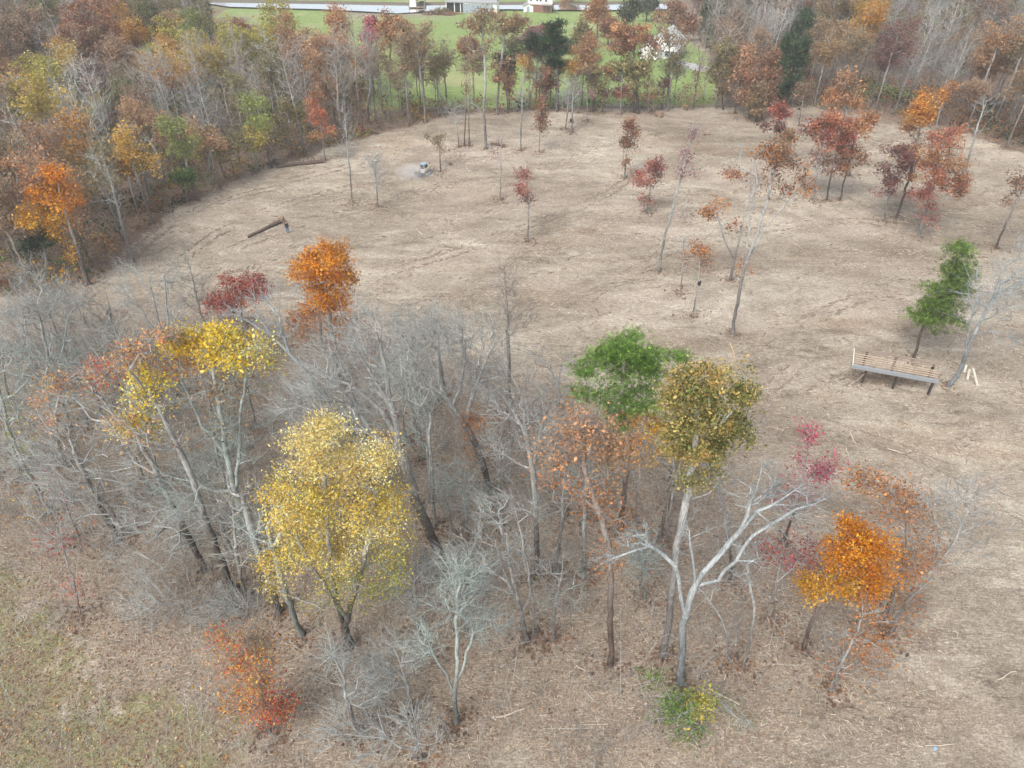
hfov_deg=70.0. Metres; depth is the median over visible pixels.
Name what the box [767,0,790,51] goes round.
bare tree
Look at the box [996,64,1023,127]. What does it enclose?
autumn tree
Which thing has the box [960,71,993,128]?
autumn tree
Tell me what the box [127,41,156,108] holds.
autumn tree
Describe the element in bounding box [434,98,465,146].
bare tree
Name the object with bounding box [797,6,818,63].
evergreen tree
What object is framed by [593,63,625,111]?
red tree
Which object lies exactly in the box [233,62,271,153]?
bare tree
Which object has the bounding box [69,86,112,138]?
autumn tree
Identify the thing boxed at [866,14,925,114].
autumn tree
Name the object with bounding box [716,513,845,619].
sapling
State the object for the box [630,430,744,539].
bare tree
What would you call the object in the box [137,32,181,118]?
bare tree
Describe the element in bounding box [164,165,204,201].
autumn tree
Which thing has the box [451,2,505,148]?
oak tree
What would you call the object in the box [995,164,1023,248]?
oak tree
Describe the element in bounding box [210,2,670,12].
road
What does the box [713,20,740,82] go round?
autumn tree
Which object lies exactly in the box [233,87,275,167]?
autumn tree
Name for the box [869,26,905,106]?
autumn tree
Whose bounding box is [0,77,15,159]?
autumn tree
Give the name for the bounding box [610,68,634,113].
bare tree
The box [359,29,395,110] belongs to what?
autumn tree
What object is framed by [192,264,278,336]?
red tree
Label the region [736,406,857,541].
maple tree
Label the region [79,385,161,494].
bare tree
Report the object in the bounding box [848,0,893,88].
autumn tree
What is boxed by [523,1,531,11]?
garden shed
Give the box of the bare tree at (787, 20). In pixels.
[768,1,796,48]
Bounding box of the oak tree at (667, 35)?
[641,8,697,109]
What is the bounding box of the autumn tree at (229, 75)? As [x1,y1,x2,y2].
[218,64,250,148]
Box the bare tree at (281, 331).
[189,267,355,436]
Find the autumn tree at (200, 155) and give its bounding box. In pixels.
[186,122,223,183]
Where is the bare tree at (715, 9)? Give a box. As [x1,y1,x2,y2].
[706,0,728,50]
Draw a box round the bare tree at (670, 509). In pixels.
[650,442,684,539]
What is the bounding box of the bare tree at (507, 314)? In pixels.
[472,236,548,406]
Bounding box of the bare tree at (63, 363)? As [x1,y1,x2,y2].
[6,333,99,464]
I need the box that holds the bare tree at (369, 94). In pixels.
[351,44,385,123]
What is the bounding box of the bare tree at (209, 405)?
[163,350,248,456]
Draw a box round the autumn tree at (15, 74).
[0,64,46,136]
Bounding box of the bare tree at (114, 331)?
[70,301,156,412]
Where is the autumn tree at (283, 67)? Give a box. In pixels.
[261,37,291,116]
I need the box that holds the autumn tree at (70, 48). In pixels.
[45,37,93,126]
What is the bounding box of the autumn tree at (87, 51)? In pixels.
[72,36,115,74]
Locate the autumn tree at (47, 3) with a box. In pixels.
[26,0,61,37]
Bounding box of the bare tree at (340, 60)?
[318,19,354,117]
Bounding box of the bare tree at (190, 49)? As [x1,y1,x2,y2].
[169,23,217,116]
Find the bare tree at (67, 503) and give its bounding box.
[25,457,91,538]
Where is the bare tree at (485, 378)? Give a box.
[454,351,512,455]
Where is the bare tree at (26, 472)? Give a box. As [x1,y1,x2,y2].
[0,427,55,514]
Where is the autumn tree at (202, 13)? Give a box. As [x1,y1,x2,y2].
[181,1,214,48]
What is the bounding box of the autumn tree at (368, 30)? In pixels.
[356,22,379,93]
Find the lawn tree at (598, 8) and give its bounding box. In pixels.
[578,0,611,37]
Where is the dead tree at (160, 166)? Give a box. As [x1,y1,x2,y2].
[138,126,165,182]
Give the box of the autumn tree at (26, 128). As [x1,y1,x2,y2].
[13,111,78,240]
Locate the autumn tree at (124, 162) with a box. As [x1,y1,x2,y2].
[106,143,146,213]
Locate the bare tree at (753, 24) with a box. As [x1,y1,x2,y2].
[745,10,763,42]
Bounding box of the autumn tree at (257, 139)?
[239,122,273,171]
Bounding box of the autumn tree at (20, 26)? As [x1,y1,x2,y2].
[0,10,38,70]
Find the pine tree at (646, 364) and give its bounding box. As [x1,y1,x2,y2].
[560,322,701,529]
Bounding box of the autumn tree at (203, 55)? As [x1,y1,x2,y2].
[179,34,219,120]
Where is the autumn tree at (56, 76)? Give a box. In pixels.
[17,54,65,137]
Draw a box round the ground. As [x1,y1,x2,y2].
[0,0,1023,767]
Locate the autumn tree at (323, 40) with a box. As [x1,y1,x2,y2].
[295,24,355,109]
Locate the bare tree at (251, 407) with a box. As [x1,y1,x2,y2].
[208,334,286,427]
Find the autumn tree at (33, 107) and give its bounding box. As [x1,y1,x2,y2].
[0,64,67,180]
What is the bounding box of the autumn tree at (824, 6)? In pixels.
[815,0,855,68]
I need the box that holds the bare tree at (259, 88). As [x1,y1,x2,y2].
[244,59,272,134]
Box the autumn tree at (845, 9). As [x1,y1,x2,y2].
[834,0,869,65]
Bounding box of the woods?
[0,0,1023,73]
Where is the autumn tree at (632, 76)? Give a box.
[624,56,645,111]
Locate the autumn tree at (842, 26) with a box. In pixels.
[829,12,857,78]
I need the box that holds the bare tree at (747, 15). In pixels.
[733,0,755,48]
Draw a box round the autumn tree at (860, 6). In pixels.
[849,0,885,70]
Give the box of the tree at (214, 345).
[111,291,307,580]
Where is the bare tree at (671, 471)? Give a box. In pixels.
[640,366,711,502]
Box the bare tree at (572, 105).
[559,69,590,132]
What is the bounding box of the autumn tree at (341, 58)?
[309,33,350,104]
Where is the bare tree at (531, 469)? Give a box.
[459,357,569,579]
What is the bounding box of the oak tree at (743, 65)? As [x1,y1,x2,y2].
[722,41,761,113]
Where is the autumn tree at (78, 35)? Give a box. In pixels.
[63,20,116,113]
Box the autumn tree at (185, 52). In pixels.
[172,29,210,114]
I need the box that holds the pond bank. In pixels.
[205,0,671,4]
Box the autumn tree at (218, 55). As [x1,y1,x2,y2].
[198,34,233,112]
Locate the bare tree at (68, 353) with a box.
[27,344,91,429]
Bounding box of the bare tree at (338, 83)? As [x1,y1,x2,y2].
[315,27,358,139]
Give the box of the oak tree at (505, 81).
[486,57,519,112]
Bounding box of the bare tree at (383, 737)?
[286,683,452,767]
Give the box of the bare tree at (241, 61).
[214,30,253,123]
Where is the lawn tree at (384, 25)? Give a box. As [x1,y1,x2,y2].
[373,3,417,57]
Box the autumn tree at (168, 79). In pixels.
[129,40,197,137]
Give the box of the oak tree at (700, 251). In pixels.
[675,238,717,316]
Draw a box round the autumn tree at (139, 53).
[127,33,156,99]
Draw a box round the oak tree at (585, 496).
[504,371,655,668]
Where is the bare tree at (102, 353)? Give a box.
[71,324,128,407]
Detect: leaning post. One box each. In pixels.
[966,369,970,379]
[972,367,978,385]
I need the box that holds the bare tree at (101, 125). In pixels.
[79,92,118,193]
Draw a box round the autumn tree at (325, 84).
[310,70,338,124]
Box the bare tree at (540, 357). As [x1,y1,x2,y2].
[515,327,583,409]
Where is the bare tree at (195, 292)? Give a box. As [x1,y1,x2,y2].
[164,216,220,324]
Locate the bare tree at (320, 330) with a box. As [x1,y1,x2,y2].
[275,237,337,344]
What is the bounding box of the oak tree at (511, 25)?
[485,5,532,113]
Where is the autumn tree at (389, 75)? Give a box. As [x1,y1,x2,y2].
[383,58,392,101]
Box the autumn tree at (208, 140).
[176,109,236,189]
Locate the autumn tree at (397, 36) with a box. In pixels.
[389,28,419,105]
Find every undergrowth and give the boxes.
[0,250,908,767]
[0,311,315,634]
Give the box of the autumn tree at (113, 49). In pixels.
[94,28,135,75]
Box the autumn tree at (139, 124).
[114,106,157,150]
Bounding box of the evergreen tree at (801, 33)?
[791,29,809,67]
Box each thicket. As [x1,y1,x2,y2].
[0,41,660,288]
[693,5,1023,139]
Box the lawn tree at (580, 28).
[568,14,594,45]
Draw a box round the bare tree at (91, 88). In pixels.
[55,46,117,173]
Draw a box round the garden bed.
[422,5,462,15]
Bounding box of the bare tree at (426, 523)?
[251,268,450,586]
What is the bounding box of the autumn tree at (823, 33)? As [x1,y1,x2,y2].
[810,29,835,84]
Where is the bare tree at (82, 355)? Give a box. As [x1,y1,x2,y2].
[51,325,123,416]
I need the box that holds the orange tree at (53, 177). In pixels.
[9,159,97,284]
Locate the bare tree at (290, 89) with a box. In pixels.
[256,34,312,154]
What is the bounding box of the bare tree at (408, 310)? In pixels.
[379,296,465,409]
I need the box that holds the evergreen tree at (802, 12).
[790,4,813,51]
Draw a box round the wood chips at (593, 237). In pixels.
[127,117,1023,453]
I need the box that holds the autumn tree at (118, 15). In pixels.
[98,1,127,64]
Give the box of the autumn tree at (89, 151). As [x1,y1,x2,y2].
[75,120,122,217]
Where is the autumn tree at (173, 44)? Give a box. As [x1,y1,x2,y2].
[150,34,181,106]
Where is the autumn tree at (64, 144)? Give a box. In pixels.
[50,136,79,177]
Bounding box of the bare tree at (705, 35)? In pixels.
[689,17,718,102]
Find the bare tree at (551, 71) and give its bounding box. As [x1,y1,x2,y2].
[541,7,564,108]
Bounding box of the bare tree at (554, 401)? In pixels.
[526,360,595,488]
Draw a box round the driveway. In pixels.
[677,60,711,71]
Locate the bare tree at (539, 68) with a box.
[532,44,548,108]
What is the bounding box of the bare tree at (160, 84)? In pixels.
[128,45,186,156]
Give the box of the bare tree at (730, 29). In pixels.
[712,1,750,94]
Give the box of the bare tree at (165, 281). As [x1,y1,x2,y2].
[96,244,203,395]
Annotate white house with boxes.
[528,0,558,13]
[639,25,687,59]
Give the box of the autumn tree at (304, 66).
[292,44,324,91]
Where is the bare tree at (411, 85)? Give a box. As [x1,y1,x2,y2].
[400,59,417,116]
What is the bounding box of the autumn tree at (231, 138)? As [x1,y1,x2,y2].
[212,126,251,178]
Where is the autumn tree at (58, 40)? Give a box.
[41,31,78,103]
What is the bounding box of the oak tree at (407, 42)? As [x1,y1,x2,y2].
[388,14,441,122]
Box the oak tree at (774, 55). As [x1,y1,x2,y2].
[747,43,784,119]
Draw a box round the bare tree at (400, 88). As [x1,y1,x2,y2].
[385,55,412,112]
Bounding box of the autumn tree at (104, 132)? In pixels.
[81,122,117,155]
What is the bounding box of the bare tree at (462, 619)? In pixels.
[414,527,483,631]
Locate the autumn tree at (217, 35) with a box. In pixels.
[213,23,239,71]
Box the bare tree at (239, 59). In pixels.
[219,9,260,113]
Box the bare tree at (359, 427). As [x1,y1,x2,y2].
[311,376,406,518]
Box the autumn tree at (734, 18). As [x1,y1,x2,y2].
[710,0,750,34]
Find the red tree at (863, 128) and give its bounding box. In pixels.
[831,110,882,200]
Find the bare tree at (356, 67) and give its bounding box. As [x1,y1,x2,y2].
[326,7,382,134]
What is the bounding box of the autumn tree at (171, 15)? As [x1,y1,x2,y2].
[162,0,189,26]
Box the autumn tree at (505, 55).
[489,35,519,110]
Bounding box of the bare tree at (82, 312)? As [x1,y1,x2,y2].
[36,277,118,367]
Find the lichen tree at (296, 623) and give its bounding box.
[220,469,310,638]
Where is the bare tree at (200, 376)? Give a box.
[163,314,220,431]
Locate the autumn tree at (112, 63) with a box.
[102,57,128,107]
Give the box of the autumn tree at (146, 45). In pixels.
[136,38,164,91]
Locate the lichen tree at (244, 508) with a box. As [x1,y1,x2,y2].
[204,457,282,615]
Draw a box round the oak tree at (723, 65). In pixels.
[699,34,739,109]
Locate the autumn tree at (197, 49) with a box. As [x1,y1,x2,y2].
[182,36,210,101]
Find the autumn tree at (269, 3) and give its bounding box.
[252,0,303,89]
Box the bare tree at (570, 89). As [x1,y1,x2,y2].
[546,73,580,129]
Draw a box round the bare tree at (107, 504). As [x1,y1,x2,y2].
[57,453,130,534]
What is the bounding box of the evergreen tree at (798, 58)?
[773,31,816,104]
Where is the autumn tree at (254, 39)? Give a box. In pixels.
[239,21,275,95]
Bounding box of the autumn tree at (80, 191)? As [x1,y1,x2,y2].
[13,135,89,261]
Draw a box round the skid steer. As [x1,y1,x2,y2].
[414,162,431,177]
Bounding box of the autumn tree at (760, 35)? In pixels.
[749,24,780,69]
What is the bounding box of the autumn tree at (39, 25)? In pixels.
[9,10,56,54]
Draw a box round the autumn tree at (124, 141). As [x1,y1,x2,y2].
[104,117,168,222]
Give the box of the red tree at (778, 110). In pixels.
[755,90,796,164]
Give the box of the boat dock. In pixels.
[408,0,425,7]
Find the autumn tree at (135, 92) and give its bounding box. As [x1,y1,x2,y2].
[117,65,156,157]
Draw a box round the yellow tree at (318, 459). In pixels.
[214,390,429,650]
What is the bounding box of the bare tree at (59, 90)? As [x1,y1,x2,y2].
[47,67,111,184]
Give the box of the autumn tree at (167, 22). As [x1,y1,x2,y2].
[143,11,180,41]
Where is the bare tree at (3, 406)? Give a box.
[0,329,83,482]
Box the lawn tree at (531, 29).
[516,24,541,49]
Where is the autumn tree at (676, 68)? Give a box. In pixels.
[658,48,688,111]
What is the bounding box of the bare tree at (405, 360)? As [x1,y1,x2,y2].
[367,288,442,437]
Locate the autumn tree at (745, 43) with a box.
[734,36,757,106]
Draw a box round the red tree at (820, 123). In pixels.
[793,107,853,200]
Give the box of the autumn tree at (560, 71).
[550,56,572,106]
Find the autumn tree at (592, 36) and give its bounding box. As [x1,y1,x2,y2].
[568,23,603,104]
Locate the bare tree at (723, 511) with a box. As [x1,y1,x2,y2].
[698,450,751,579]
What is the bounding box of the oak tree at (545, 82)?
[530,63,565,111]
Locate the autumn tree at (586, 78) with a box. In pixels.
[582,58,592,107]
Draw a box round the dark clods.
[28,126,1023,537]
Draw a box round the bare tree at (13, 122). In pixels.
[0,98,47,209]
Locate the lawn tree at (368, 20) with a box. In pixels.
[361,12,381,46]
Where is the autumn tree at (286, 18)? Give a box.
[267,4,300,103]
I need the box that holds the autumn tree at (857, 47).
[839,24,875,93]
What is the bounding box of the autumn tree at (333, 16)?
[318,0,352,74]
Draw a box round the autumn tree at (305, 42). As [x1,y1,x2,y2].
[299,20,333,97]
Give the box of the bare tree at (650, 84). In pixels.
[644,63,656,108]
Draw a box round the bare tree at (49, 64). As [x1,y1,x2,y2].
[30,29,91,169]
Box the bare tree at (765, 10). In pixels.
[744,0,781,42]
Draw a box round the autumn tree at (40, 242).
[11,224,62,276]
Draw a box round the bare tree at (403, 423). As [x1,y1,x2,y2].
[344,330,440,443]
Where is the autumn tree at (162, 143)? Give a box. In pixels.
[135,104,179,183]
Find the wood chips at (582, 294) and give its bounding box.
[112,160,1023,505]
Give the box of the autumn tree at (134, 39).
[116,15,154,90]
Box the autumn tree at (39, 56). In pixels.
[26,51,66,130]
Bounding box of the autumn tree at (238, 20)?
[227,16,252,51]
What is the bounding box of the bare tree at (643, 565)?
[605,504,680,598]
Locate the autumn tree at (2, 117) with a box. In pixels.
[0,99,21,140]
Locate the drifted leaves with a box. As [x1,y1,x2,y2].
[0,107,1023,767]
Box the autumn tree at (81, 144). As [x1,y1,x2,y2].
[45,100,107,206]
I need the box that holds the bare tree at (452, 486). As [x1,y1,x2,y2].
[418,429,502,539]
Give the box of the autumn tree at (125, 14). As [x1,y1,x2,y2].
[113,4,139,30]
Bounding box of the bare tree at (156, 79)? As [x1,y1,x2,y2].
[129,48,180,114]
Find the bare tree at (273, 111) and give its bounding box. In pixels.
[248,18,287,124]
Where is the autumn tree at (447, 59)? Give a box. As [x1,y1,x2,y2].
[428,31,461,110]
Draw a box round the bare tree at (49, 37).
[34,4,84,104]
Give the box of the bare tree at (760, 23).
[739,1,774,88]
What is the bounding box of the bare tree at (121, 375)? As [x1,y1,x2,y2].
[71,324,166,413]
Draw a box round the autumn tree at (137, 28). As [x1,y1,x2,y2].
[110,14,155,81]
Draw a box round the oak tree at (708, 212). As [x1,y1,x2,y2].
[693,160,775,280]
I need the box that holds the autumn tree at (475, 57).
[452,43,489,108]
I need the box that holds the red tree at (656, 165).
[627,155,667,213]
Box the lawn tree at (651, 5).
[638,0,659,20]
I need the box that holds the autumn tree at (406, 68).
[381,44,421,125]
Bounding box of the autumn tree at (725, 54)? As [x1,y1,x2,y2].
[713,38,736,108]
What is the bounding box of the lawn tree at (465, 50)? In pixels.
[455,32,481,60]
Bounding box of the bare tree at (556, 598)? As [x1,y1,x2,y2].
[517,519,596,640]
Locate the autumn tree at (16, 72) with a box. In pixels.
[3,54,39,126]
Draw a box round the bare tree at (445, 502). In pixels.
[419,460,461,535]
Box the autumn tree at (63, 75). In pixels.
[44,68,79,137]
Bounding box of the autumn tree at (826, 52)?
[808,23,856,105]
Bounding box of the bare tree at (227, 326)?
[196,308,246,386]
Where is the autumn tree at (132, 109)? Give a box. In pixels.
[110,72,155,179]
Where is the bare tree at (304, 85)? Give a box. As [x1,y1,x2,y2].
[279,36,324,143]
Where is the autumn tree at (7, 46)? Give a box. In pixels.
[0,24,26,123]
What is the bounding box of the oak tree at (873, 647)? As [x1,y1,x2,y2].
[788,579,962,699]
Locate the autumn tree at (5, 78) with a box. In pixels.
[0,75,31,122]
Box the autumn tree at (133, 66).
[121,59,153,125]
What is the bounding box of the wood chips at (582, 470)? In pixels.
[0,122,1023,767]
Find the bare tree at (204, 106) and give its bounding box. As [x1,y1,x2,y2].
[181,38,230,176]
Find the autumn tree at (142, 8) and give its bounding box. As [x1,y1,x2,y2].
[126,0,162,38]
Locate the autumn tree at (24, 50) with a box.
[0,30,30,75]
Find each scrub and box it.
[699,28,1023,146]
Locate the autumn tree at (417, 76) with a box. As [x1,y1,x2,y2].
[412,63,431,108]
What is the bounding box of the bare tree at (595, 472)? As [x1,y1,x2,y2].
[577,447,616,518]
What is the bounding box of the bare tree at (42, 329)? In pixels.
[0,254,96,426]
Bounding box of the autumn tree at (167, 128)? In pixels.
[145,110,206,200]
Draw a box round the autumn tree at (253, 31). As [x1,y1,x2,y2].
[244,24,276,69]
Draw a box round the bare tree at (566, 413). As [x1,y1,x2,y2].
[560,376,620,466]
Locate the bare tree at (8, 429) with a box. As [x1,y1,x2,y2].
[0,376,90,514]
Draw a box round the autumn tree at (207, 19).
[194,0,216,60]
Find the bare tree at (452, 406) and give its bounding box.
[374,283,556,494]
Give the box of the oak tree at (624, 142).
[614,115,643,177]
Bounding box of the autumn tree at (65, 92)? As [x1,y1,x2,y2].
[45,70,81,134]
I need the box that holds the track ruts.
[113,159,1023,519]
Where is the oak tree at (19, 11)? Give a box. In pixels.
[0,1,61,68]
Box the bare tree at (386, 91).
[376,66,391,114]
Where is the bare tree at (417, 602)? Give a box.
[367,535,465,629]
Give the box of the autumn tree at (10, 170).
[0,129,32,239]
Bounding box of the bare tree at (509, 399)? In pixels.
[494,368,524,435]
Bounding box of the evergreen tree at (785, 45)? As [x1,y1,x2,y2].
[769,29,798,78]
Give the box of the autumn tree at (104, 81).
[81,55,118,121]
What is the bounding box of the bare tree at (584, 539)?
[559,456,614,578]
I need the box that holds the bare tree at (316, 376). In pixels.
[292,357,347,412]
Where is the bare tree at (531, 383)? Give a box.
[517,350,543,412]
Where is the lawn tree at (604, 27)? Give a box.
[596,12,628,45]
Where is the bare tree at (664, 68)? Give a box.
[655,46,676,106]
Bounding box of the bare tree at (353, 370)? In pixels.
[307,320,371,442]
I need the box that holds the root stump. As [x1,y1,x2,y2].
[653,109,667,117]
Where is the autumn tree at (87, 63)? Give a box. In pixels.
[62,46,113,122]
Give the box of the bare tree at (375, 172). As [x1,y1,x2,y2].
[362,138,389,206]
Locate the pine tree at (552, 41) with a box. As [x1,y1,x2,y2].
[538,17,573,110]
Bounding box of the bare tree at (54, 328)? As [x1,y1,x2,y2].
[6,285,81,385]
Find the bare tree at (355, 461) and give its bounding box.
[325,426,383,519]
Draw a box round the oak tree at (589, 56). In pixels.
[567,30,610,111]
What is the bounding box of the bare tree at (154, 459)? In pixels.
[109,395,187,476]
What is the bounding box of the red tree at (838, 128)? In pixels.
[808,107,861,200]
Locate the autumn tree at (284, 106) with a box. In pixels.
[268,93,306,154]
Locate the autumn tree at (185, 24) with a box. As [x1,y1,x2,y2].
[172,17,206,84]
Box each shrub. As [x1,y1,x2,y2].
[99,545,247,637]
[172,556,280,636]
[504,37,522,56]
[513,36,526,56]
[558,34,580,53]
[626,662,736,761]
[705,673,771,745]
[708,586,769,660]
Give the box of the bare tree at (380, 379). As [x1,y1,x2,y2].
[360,361,395,416]
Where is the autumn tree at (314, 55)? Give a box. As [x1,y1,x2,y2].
[299,42,327,98]
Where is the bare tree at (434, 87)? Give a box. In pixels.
[429,67,449,115]
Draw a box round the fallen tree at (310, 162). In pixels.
[276,156,323,167]
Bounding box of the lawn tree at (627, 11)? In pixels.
[615,0,648,26]
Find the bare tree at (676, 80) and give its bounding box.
[671,45,691,108]
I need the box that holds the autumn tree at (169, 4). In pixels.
[161,0,186,28]
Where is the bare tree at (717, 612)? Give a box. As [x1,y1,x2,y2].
[681,546,745,660]
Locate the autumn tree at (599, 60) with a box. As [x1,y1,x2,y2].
[590,13,606,101]
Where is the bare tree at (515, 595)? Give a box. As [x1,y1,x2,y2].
[415,462,565,642]
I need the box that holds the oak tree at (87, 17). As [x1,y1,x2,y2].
[49,0,129,108]
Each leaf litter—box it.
[0,309,984,767]
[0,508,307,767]
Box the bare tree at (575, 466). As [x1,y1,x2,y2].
[521,426,603,513]
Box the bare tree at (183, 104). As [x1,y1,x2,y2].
[168,67,207,167]
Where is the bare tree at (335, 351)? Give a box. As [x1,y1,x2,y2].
[324,330,348,386]
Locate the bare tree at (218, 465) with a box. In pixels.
[167,406,258,520]
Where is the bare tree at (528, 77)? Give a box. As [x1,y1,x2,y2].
[516,58,536,111]
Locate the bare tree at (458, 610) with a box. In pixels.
[370,518,542,725]
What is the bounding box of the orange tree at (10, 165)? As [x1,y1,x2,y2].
[0,145,43,277]
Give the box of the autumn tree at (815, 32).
[799,14,838,82]
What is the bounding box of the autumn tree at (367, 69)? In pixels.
[354,49,380,101]
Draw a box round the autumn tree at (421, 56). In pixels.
[407,28,431,96]
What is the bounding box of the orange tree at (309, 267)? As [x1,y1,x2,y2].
[268,204,371,384]
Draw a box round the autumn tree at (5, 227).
[0,161,36,290]
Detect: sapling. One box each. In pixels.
[2,479,98,613]
[310,313,390,387]
[418,125,460,171]
[446,381,517,487]
[457,60,476,144]
[461,58,478,145]
[489,116,515,199]
[503,160,535,241]
[530,92,553,151]
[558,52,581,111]
[563,70,584,112]
[574,85,597,115]
[611,392,673,526]
[638,77,665,112]
[639,75,658,112]
[654,74,672,109]
[659,228,690,291]
[675,81,699,110]
[682,66,707,109]
[691,56,718,108]
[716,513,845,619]
[790,78,815,124]
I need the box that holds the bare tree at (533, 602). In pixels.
[489,479,547,637]
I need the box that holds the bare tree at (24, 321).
[0,269,50,366]
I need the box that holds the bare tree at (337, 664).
[256,581,416,747]
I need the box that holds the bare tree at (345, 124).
[334,96,363,202]
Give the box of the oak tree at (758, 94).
[739,72,770,121]
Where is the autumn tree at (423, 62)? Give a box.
[406,31,428,95]
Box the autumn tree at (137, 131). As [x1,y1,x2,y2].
[118,117,149,193]
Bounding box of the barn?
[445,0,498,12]
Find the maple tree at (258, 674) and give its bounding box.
[180,586,317,755]
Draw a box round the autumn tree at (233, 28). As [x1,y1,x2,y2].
[207,10,254,104]
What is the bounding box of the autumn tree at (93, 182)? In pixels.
[69,133,126,238]
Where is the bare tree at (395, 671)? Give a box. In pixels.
[329,607,443,734]
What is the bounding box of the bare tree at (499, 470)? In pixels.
[467,413,521,520]
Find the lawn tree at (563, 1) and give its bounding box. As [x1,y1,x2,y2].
[559,0,578,3]
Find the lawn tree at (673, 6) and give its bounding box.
[647,0,702,35]
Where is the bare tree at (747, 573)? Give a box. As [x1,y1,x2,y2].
[696,516,787,668]
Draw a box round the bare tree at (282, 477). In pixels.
[242,448,318,536]
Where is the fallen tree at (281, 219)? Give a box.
[246,215,284,237]
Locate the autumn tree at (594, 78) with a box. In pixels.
[586,71,601,111]
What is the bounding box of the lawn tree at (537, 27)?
[535,22,547,36]
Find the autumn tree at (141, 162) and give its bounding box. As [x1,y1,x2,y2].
[113,126,156,208]
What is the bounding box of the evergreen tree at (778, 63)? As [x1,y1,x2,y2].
[762,47,783,92]
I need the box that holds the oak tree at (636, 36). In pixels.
[604,19,663,113]
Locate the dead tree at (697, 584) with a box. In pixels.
[588,451,841,686]
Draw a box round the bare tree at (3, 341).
[0,304,41,405]
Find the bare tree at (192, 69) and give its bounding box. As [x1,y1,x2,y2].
[172,48,218,152]
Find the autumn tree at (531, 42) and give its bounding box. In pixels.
[523,16,551,106]
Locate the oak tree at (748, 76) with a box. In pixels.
[734,68,763,118]
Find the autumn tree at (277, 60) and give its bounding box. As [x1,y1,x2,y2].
[258,38,290,129]
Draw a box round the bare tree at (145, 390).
[69,308,245,625]
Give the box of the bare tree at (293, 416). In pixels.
[249,378,345,449]
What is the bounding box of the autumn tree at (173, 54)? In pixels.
[157,45,184,109]
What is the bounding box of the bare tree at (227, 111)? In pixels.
[205,71,248,162]
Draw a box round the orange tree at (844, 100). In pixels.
[813,64,869,176]
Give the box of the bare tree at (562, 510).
[505,436,625,572]
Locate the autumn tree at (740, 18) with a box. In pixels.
[722,0,752,35]
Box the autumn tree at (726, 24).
[720,19,744,47]
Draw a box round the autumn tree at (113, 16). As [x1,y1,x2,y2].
[84,10,125,75]
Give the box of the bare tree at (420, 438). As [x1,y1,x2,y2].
[383,358,443,459]
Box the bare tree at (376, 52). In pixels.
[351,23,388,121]
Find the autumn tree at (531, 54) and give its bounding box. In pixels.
[521,49,535,101]
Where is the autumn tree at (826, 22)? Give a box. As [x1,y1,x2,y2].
[817,13,839,60]
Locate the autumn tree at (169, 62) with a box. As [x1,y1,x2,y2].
[148,37,210,114]
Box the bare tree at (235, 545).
[173,466,286,597]
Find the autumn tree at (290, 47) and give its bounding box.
[274,34,321,132]
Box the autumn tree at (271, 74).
[248,37,288,144]
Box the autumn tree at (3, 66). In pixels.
[0,43,30,142]
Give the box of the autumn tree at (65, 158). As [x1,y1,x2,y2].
[50,146,77,177]
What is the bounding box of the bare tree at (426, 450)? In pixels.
[402,399,455,491]
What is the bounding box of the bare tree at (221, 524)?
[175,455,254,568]
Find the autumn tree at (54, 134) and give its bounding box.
[22,111,85,227]
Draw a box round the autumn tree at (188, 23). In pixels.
[171,2,207,92]
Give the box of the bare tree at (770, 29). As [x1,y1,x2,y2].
[755,3,781,65]
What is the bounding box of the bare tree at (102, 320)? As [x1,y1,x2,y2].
[30,266,139,370]
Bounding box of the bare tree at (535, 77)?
[526,60,546,110]
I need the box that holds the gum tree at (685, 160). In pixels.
[657,117,710,271]
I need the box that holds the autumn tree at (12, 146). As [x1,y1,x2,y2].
[0,124,73,221]
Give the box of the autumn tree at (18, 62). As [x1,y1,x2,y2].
[4,50,65,139]
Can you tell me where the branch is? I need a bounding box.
[496,708,524,717]
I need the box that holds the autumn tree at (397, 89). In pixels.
[392,70,399,105]
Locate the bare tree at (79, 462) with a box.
[0,320,167,542]
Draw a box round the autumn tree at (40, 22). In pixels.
[6,1,54,90]
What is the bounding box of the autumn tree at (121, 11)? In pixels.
[93,0,136,72]
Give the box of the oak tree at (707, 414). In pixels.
[630,342,777,658]
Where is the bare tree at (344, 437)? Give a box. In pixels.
[323,399,365,495]
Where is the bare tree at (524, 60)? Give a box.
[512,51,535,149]
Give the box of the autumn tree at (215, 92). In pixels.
[200,82,230,138]
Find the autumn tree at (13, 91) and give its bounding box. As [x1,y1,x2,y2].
[0,77,43,138]
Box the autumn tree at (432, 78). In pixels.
[421,47,453,116]
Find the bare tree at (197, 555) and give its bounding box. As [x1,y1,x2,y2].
[18,332,208,573]
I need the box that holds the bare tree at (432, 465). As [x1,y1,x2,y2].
[374,376,473,527]
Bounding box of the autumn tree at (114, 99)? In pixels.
[100,57,138,123]
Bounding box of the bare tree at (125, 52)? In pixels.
[118,40,168,126]
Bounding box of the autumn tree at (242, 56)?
[229,26,253,91]
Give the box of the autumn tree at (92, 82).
[73,55,114,143]
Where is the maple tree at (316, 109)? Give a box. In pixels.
[302,79,338,159]
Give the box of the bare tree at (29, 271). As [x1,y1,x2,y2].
[9,252,59,329]
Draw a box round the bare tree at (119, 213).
[70,147,133,261]
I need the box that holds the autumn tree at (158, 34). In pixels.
[150,23,181,99]
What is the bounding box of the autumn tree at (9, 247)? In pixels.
[0,168,19,267]
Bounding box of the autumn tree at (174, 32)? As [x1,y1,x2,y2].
[156,24,208,93]
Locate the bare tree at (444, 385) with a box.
[406,298,465,394]
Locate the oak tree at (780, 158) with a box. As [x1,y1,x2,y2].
[691,123,821,334]

